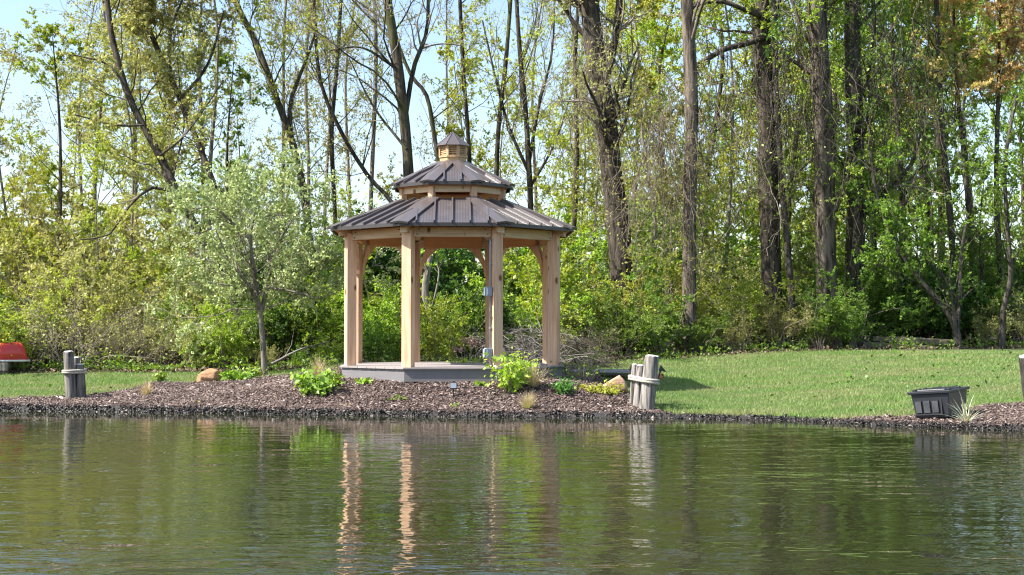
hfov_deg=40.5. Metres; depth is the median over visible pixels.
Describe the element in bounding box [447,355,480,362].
garden plant
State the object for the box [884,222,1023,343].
thicket shrub
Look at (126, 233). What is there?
thicket shrub
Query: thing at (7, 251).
thicket shrub
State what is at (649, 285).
thicket shrub
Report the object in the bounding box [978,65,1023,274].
woodland tree
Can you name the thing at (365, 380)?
garden plant
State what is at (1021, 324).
thicket shrub
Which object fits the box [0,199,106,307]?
thicket shrub
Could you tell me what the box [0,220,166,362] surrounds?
thicket shrub
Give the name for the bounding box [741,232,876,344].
thicket shrub
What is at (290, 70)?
woodland tree
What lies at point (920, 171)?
woodland tree
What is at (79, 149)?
woodland tree
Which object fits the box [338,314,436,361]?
thicket shrub
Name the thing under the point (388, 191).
woodland tree
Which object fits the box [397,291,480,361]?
thicket shrub
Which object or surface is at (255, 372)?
garden plant
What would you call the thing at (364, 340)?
thicket shrub
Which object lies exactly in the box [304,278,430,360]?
thicket shrub
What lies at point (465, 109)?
slender tree
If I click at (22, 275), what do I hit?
thicket shrub
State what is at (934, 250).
thicket shrub
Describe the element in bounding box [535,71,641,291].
woodland tree
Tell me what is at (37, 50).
woodland tree
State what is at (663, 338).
thicket shrub
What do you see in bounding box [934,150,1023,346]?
woodland tree
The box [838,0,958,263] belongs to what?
woodland tree
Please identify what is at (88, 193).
thicket shrub
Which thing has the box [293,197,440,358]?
thicket shrub
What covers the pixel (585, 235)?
thicket shrub
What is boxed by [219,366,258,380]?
garden plant
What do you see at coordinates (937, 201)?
woodland tree
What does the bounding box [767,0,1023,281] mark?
hanging vines
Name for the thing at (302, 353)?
thicket shrub
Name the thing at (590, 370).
garden plant
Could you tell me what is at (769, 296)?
thicket shrub
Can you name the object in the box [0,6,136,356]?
woodland tree
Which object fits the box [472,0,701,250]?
hanging vines
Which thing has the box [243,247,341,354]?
thicket shrub
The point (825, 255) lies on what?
thick tree
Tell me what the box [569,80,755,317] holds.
hanging vines
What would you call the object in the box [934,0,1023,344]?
woodland tree
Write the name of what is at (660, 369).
anchor
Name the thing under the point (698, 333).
thicket shrub
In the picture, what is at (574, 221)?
slender tree
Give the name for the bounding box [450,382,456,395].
solar light
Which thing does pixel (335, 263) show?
thicket shrub
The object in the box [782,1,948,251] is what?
woodland tree
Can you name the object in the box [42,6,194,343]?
woodland tree
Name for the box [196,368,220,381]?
boulder
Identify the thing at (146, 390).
grass tuft
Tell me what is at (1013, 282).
thicket shrub
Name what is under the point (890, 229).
understory tree
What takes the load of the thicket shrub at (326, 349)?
on the forest floor
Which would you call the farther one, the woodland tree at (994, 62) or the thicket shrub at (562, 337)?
the woodland tree at (994, 62)
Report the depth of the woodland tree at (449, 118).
41.20 m
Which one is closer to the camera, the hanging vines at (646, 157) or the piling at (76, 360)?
the piling at (76, 360)
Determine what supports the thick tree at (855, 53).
on the forest floor
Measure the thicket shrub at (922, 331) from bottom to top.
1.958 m
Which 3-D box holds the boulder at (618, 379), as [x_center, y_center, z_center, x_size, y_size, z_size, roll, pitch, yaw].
[1.427,1.363,19.124,0.376,0.312,0.356,0,-2,3]
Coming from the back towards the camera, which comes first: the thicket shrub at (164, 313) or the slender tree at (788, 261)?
the slender tree at (788, 261)
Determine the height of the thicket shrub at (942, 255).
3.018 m
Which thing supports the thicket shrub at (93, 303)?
on the forest floor
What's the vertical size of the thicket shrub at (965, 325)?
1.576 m
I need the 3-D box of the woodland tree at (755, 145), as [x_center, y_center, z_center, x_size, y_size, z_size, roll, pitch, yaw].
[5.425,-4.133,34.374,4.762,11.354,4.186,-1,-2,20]
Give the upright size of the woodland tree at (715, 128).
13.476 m
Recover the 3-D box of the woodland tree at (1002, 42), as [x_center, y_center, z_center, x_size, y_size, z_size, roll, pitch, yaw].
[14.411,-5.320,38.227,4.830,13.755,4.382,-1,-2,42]
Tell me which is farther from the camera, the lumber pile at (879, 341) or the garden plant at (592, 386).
the lumber pile at (879, 341)
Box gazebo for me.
[327,132,577,381]
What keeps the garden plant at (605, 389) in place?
on the mulch bed
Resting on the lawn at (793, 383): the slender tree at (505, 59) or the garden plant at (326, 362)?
the garden plant at (326, 362)
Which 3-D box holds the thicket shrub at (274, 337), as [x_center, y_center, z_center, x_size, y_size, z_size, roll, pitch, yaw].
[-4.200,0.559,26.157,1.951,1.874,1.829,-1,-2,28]
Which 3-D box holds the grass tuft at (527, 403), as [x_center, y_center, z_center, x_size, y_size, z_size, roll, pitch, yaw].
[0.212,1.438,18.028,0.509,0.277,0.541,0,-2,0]
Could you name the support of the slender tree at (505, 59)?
on the forest floor
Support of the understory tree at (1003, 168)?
on the forest floor
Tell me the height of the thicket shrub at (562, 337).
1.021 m
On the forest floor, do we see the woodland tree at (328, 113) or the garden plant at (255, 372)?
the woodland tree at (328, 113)
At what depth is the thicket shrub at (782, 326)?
28.42 m
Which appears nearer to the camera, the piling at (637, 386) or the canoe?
the piling at (637, 386)
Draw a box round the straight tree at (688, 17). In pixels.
[638,0,715,354]
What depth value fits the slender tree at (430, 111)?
33.09 m
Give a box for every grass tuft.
[136,378,155,394]
[298,358,330,374]
[516,388,538,408]
[520,358,551,386]
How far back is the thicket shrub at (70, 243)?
28.40 m
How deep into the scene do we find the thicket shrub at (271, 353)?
25.35 m
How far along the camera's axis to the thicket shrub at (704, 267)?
31.67 m
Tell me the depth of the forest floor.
28.75 m
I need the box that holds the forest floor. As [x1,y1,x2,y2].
[11,329,1023,372]
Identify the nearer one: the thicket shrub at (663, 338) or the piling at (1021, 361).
the piling at (1021, 361)
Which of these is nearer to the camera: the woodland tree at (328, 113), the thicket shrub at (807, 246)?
the thicket shrub at (807, 246)
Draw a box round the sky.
[0,0,1023,298]
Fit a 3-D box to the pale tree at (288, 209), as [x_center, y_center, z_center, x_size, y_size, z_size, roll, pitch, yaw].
[-4.296,-0.418,23.487,4.422,3.990,3.279,-1,-2,38]
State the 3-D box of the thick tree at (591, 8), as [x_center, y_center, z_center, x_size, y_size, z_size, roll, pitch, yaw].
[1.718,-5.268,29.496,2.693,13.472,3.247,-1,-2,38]
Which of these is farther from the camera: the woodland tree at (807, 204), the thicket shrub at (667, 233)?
the woodland tree at (807, 204)
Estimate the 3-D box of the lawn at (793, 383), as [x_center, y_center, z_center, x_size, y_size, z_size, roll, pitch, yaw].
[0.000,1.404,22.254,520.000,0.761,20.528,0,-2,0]
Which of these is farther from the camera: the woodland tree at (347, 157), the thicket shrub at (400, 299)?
the woodland tree at (347, 157)
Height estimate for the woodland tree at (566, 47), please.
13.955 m
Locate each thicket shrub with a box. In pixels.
[0,140,165,347]
[0,140,222,289]
[0,166,164,353]
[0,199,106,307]
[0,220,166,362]
[0,233,56,301]
[0,233,82,350]
[0,263,126,366]
[0,286,61,350]
[1,250,168,368]
[5,203,55,287]
[9,254,40,303]
[10,177,223,355]
[10,239,190,363]
[46,256,205,360]
[73,262,232,362]
[83,190,333,339]
[86,304,160,365]
[89,211,232,355]
[110,283,214,365]
[119,233,262,356]
[139,260,285,356]
[142,288,281,363]
[144,238,297,322]
[156,303,251,369]
[179,293,260,367]
[203,227,333,315]
[210,293,298,361]
[241,340,289,364]
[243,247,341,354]
[243,248,401,353]
[253,270,343,361]
[276,263,385,358]
[287,343,309,364]
[288,237,400,341]
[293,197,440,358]
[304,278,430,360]
[308,324,343,361]
[314,201,484,346]
[337,276,515,361]
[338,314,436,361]
[362,316,394,360]
[367,281,448,361]
[373,247,482,340]
[384,242,578,348]
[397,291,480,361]
[422,270,533,352]
[438,209,605,352]
[441,273,529,361]
[455,199,662,347]
[455,334,514,361]
[463,263,594,352]
[483,312,541,359]
[510,250,613,348]
[513,314,581,355]
[520,239,721,340]
[526,192,721,346]
[528,236,653,347]
[560,278,657,351]
[560,307,621,357]
[561,235,700,347]
[570,242,701,353]
[575,287,682,357]
[585,226,751,346]
[612,232,735,351]
[625,287,703,357]
[657,226,811,342]
[659,225,782,345]
[660,237,815,347]
[672,307,731,352]
[677,182,844,341]
[683,300,766,351]
[696,262,768,349]
[698,223,936,338]
[711,259,812,346]
[726,283,822,350]
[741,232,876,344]
[751,211,976,339]
[760,261,915,346]
[791,279,865,349]
[796,240,948,335]
[796,258,939,339]
[803,219,995,337]
[827,290,883,349]
[836,219,1023,336]
[837,262,984,336]
[875,258,971,338]
[880,264,1018,338]
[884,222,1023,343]
[921,278,1023,345]
[948,220,1023,343]
[948,297,1019,346]
[964,280,1023,345]
[974,269,1023,345]
[989,259,1023,337]
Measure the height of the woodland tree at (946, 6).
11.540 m
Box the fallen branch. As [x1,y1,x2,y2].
[267,324,336,365]
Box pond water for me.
[0,411,1023,574]
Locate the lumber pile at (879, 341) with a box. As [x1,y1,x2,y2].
[857,336,965,348]
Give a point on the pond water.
(121, 493)
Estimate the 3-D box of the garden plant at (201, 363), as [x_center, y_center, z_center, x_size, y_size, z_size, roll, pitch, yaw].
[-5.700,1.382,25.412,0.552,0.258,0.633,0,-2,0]
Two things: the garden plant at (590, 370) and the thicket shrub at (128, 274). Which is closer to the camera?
the garden plant at (590, 370)
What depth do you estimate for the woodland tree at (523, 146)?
42.32 m
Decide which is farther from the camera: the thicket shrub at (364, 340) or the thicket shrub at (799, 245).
the thicket shrub at (799, 245)
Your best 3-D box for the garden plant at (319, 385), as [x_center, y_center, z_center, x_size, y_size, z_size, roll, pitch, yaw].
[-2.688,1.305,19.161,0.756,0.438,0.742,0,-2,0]
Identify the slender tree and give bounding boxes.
[301,0,393,261]
[327,0,417,210]
[337,0,501,161]
[422,0,538,276]
[457,0,555,199]
[526,0,629,345]
[750,0,798,345]
[867,0,1023,339]
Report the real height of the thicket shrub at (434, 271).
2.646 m
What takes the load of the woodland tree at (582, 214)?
on the forest floor
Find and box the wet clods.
[0,402,1023,430]
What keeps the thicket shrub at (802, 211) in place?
on the forest floor
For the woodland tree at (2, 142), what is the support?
on the forest floor
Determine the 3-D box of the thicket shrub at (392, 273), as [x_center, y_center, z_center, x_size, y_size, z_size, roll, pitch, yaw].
[-2.623,-0.242,30.135,3.876,3.361,4.136,1,-2,-39]
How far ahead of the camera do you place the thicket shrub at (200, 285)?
27.83 m
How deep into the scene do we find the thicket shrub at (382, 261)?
28.65 m
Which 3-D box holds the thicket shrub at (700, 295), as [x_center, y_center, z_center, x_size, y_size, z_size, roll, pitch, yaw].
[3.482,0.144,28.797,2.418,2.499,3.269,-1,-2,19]
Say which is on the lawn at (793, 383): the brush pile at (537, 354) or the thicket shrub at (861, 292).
the brush pile at (537, 354)
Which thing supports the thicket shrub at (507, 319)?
on the forest floor
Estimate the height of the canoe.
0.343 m
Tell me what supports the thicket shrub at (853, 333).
on the forest floor
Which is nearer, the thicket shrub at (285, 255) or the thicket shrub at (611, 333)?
the thicket shrub at (611, 333)
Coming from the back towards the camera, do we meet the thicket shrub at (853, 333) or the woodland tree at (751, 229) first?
the woodland tree at (751, 229)
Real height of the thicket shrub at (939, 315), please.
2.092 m
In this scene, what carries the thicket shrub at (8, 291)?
on the forest floor
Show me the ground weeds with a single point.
(118, 364)
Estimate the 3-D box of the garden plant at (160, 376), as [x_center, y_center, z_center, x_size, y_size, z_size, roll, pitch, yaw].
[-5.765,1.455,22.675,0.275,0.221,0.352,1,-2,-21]
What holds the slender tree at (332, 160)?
on the forest floor
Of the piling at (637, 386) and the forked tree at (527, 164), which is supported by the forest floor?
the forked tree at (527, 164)
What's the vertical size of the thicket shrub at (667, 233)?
3.801 m
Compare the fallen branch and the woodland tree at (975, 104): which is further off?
the woodland tree at (975, 104)
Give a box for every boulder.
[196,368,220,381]
[602,375,628,392]
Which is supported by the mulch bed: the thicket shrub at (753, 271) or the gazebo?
the gazebo
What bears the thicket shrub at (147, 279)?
on the forest floor
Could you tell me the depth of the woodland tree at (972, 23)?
46.13 m
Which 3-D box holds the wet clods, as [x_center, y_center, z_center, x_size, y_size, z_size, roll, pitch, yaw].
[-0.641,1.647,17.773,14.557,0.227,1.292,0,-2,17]
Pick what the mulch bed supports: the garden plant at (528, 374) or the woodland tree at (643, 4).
the garden plant at (528, 374)
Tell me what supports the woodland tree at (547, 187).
on the forest floor
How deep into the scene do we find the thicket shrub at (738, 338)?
28.20 m
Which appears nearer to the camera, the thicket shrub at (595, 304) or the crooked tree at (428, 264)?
the crooked tree at (428, 264)
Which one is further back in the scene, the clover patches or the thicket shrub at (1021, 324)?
the thicket shrub at (1021, 324)
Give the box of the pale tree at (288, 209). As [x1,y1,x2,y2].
[142,141,401,374]
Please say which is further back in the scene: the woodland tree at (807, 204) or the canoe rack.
the woodland tree at (807, 204)
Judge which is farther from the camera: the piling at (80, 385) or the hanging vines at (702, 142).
the hanging vines at (702, 142)
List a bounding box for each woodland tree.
[0,0,235,346]
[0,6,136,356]
[0,25,54,237]
[0,103,36,241]
[0,150,71,358]
[6,74,118,342]
[7,0,124,345]
[30,0,246,270]
[38,112,153,356]
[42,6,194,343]
[52,1,188,352]
[99,75,200,277]
[114,101,207,277]
[122,0,265,288]
[122,0,344,293]
[178,44,286,308]
[212,52,266,238]
[235,0,365,242]
[245,0,376,203]
[261,70,349,243]
[274,0,390,217]
[276,0,395,240]
[323,171,353,226]
[373,152,402,202]
[398,0,497,167]
[429,0,517,280]
[466,54,545,267]
[470,0,580,209]
[512,80,596,279]
[528,0,682,255]
[531,8,660,281]
[532,1,631,238]
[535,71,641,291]
[552,0,727,346]
[578,0,713,251]
[587,0,720,241]
[599,0,732,341]
[624,0,809,335]
[628,0,808,344]
[657,0,844,339]
[667,87,743,271]
[704,0,877,341]
[706,92,760,270]
[718,0,861,242]
[746,25,843,268]
[759,9,878,247]
[779,0,939,340]
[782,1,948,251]
[811,2,1000,333]
[828,0,994,336]
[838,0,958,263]
[838,0,1023,337]
[860,0,1016,333]
[868,0,983,259]
[878,0,1023,343]
[918,2,1023,252]
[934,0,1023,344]
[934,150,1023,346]
[958,7,1023,259]
[961,0,1023,57]
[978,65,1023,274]
[991,53,1023,117]
[993,72,1023,197]
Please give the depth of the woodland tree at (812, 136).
56.36 m
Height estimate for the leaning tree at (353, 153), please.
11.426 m
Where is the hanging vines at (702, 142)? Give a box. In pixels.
[597,24,819,315]
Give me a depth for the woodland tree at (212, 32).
32.06 m
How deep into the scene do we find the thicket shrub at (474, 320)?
25.76 m
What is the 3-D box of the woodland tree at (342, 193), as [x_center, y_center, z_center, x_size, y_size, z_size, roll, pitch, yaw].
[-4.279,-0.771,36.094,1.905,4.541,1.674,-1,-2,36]
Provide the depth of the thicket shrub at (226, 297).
31.07 m
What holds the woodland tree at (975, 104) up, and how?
on the forest floor
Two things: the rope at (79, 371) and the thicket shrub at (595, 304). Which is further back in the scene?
the thicket shrub at (595, 304)
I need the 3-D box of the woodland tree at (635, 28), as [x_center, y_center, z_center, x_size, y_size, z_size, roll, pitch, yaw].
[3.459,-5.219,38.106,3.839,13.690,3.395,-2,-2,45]
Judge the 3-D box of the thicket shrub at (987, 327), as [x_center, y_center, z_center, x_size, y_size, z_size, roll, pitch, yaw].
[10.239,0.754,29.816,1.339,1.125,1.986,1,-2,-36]
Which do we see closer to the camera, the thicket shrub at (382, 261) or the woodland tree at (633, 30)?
the thicket shrub at (382, 261)
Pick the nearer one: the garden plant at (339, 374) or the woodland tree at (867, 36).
the garden plant at (339, 374)
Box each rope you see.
[62,368,86,373]
[628,374,659,384]
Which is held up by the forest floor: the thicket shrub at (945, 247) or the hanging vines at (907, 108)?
the thicket shrub at (945, 247)
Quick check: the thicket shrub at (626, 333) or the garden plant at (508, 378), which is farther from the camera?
the thicket shrub at (626, 333)
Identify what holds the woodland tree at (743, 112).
on the forest floor
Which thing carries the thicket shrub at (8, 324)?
on the forest floor
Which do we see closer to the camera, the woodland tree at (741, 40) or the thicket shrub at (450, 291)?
the thicket shrub at (450, 291)
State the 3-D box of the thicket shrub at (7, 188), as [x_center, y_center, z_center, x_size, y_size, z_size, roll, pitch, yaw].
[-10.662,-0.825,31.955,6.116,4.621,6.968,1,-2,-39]
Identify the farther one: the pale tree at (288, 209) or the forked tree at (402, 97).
the forked tree at (402, 97)
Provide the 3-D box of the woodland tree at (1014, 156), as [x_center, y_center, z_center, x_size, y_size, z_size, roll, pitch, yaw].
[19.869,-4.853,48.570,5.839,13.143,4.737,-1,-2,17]
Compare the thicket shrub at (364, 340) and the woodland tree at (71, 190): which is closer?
the thicket shrub at (364, 340)
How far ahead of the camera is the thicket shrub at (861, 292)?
29.23 m
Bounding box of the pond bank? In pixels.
[0,404,1023,430]
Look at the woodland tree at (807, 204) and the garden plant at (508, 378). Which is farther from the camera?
the woodland tree at (807, 204)
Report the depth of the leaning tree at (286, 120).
30.02 m
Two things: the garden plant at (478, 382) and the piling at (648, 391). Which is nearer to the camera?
the piling at (648, 391)
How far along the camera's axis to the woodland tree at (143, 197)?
37.78 m
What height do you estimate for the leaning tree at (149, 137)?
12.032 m
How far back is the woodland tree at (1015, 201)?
51.74 m
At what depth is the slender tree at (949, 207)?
31.03 m
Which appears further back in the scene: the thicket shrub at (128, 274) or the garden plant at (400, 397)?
the thicket shrub at (128, 274)
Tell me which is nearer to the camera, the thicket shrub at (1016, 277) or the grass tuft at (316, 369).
the grass tuft at (316, 369)
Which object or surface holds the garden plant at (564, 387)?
on the mulch bed
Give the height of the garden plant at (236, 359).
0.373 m
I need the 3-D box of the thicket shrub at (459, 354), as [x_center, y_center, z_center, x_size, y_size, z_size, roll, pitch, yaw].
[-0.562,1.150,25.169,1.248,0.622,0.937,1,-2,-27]
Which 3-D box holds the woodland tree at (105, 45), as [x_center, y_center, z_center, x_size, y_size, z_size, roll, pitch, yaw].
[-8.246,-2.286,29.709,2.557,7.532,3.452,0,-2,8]
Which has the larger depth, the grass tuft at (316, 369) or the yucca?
the grass tuft at (316, 369)
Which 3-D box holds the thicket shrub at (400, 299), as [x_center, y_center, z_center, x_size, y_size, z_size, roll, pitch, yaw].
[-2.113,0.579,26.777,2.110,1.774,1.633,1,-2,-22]
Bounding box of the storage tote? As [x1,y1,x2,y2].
[907,385,969,418]
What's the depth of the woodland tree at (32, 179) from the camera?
27.82 m
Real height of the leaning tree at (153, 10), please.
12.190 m
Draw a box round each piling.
[63,351,76,397]
[74,356,79,364]
[75,363,85,397]
[629,363,636,404]
[633,364,643,406]
[639,355,658,410]
[1019,354,1023,399]
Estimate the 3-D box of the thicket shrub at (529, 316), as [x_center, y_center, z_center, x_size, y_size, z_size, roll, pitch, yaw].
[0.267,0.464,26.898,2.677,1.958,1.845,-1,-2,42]
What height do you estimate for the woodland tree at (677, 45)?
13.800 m
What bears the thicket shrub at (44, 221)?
on the forest floor
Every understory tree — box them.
[839,136,997,348]
[945,74,1023,348]
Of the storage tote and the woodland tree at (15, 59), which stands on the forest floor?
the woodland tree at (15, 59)
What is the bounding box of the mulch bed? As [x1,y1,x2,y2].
[1,366,1023,426]
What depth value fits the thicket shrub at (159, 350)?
25.31 m
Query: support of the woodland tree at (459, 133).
on the forest floor
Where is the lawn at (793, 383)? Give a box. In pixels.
[0,349,1023,418]
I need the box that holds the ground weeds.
[8,329,1023,372]
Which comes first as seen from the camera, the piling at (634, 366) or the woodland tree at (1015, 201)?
the piling at (634, 366)
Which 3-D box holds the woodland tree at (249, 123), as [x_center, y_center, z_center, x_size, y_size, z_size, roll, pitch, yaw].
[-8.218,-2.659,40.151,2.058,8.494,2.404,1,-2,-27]
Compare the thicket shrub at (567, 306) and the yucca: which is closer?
the yucca
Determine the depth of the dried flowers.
23.59 m
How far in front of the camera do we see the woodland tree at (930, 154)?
32.23 m
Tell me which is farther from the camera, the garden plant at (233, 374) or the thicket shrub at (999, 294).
the thicket shrub at (999, 294)
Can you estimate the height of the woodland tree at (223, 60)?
7.053 m
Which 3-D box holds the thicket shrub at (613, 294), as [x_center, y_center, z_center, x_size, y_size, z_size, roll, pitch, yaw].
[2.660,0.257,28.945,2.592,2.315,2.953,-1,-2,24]
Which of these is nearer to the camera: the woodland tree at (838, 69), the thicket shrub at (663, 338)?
the thicket shrub at (663, 338)
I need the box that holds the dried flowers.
[452,336,483,360]
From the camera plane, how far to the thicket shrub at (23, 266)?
29.82 m
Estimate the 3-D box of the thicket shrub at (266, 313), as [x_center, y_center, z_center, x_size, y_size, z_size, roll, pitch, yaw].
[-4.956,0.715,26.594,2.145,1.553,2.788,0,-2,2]
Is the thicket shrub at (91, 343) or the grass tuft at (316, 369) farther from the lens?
the thicket shrub at (91, 343)
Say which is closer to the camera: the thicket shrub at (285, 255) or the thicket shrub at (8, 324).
the thicket shrub at (8, 324)
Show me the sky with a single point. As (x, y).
(12, 12)
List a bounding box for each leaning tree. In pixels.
[51,0,252,362]
[106,0,260,358]
[217,0,339,276]
[249,0,412,202]
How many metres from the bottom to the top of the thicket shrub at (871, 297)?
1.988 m
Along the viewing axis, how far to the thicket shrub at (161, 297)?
26.57 m
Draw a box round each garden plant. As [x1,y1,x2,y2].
[150,370,166,380]
[186,359,212,367]
[217,349,251,364]
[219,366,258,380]
[246,366,266,374]
[289,366,343,395]
[296,352,339,368]
[322,369,344,384]
[354,377,372,384]
[387,394,406,399]
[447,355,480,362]
[472,380,487,385]
[480,347,540,392]
[514,362,552,385]
[548,375,579,394]
[550,349,615,381]
[574,383,602,392]
[591,379,623,394]
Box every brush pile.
[457,313,607,363]
[537,308,641,367]
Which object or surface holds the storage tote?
on the mulch bed
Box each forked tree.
[273,0,480,199]
[439,0,582,209]
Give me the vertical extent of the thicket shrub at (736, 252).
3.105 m
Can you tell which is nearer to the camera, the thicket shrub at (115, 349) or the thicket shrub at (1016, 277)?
the thicket shrub at (115, 349)
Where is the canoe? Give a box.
[0,342,29,361]
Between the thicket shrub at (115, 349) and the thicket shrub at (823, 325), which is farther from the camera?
the thicket shrub at (823, 325)
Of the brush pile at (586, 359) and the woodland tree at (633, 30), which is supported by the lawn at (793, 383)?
the brush pile at (586, 359)
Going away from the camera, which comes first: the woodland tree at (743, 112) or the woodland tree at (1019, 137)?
the woodland tree at (743, 112)
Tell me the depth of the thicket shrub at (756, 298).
28.97 m
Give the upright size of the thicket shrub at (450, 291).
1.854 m
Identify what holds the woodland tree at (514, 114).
on the forest floor
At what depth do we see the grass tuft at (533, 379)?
18.91 m
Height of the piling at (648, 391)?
0.994 m
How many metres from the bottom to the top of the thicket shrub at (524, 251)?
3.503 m
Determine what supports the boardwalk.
on the mulch bed
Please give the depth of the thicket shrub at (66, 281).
25.42 m
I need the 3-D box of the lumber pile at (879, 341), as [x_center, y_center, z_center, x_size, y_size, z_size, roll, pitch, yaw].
[8.428,1.188,29.185,2.210,0.337,0.532,0,-2,5]
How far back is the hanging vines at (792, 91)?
29.09 m
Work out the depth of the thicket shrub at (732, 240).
33.26 m
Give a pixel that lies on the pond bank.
(601, 414)
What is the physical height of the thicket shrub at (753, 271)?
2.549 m
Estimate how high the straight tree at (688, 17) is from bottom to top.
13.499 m
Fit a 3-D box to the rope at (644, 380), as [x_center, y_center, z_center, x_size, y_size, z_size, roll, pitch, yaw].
[1.728,1.208,18.116,0.268,0.128,0.572,1,-2,-21]
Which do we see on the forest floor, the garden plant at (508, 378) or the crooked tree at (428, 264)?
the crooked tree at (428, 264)
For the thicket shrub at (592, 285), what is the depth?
30.76 m
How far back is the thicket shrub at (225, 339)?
25.01 m
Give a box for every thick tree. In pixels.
[541,0,661,351]
[667,0,815,348]
[756,0,903,348]
[802,0,975,347]
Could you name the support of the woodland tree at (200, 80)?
on the forest floor
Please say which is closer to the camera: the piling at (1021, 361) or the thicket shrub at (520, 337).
the piling at (1021, 361)
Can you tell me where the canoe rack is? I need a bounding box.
[0,362,19,373]
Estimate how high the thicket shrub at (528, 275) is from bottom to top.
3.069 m
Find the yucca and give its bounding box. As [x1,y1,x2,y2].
[947,389,989,422]
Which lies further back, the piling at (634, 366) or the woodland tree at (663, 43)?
the woodland tree at (663, 43)
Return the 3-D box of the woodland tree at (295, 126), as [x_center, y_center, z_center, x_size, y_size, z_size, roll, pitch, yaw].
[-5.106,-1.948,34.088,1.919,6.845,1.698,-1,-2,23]
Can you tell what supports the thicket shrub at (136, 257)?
on the forest floor
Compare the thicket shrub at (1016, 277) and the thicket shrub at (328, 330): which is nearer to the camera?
the thicket shrub at (328, 330)
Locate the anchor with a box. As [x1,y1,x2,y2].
[629,365,665,378]
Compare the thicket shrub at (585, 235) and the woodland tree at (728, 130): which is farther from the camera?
the woodland tree at (728, 130)
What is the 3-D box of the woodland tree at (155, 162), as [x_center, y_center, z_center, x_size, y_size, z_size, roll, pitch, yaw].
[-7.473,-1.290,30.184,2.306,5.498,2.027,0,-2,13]
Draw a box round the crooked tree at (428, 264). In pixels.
[420,249,449,360]
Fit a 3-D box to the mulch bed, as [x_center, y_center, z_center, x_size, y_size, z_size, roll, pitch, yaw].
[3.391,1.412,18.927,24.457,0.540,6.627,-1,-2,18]
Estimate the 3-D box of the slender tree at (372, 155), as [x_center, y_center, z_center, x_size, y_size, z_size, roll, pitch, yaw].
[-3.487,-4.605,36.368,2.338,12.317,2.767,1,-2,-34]
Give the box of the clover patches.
[1,348,1023,410]
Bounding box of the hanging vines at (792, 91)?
[648,0,990,344]
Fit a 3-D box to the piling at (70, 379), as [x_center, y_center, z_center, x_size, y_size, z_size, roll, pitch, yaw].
[-6.324,1.386,19.868,0.216,0.963,0.162,0,-2,0]
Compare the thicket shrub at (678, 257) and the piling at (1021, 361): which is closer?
the piling at (1021, 361)
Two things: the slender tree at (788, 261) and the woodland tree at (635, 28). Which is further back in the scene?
the woodland tree at (635, 28)
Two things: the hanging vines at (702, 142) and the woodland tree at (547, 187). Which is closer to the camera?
the hanging vines at (702, 142)
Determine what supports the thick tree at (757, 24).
on the forest floor
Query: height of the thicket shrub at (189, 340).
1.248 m
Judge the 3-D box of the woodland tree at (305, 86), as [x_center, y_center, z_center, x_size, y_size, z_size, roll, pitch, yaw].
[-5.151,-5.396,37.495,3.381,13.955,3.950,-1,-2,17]
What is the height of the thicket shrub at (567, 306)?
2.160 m
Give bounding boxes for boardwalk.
[562,369,630,374]
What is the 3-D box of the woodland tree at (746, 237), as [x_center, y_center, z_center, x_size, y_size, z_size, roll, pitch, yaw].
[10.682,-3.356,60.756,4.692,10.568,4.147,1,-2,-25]
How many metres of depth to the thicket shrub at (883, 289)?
30.54 m
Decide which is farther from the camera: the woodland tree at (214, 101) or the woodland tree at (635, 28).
the woodland tree at (635, 28)
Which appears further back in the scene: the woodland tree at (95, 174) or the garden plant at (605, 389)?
the woodland tree at (95, 174)
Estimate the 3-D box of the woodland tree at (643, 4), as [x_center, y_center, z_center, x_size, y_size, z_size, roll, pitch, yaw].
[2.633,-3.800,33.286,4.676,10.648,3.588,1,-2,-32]

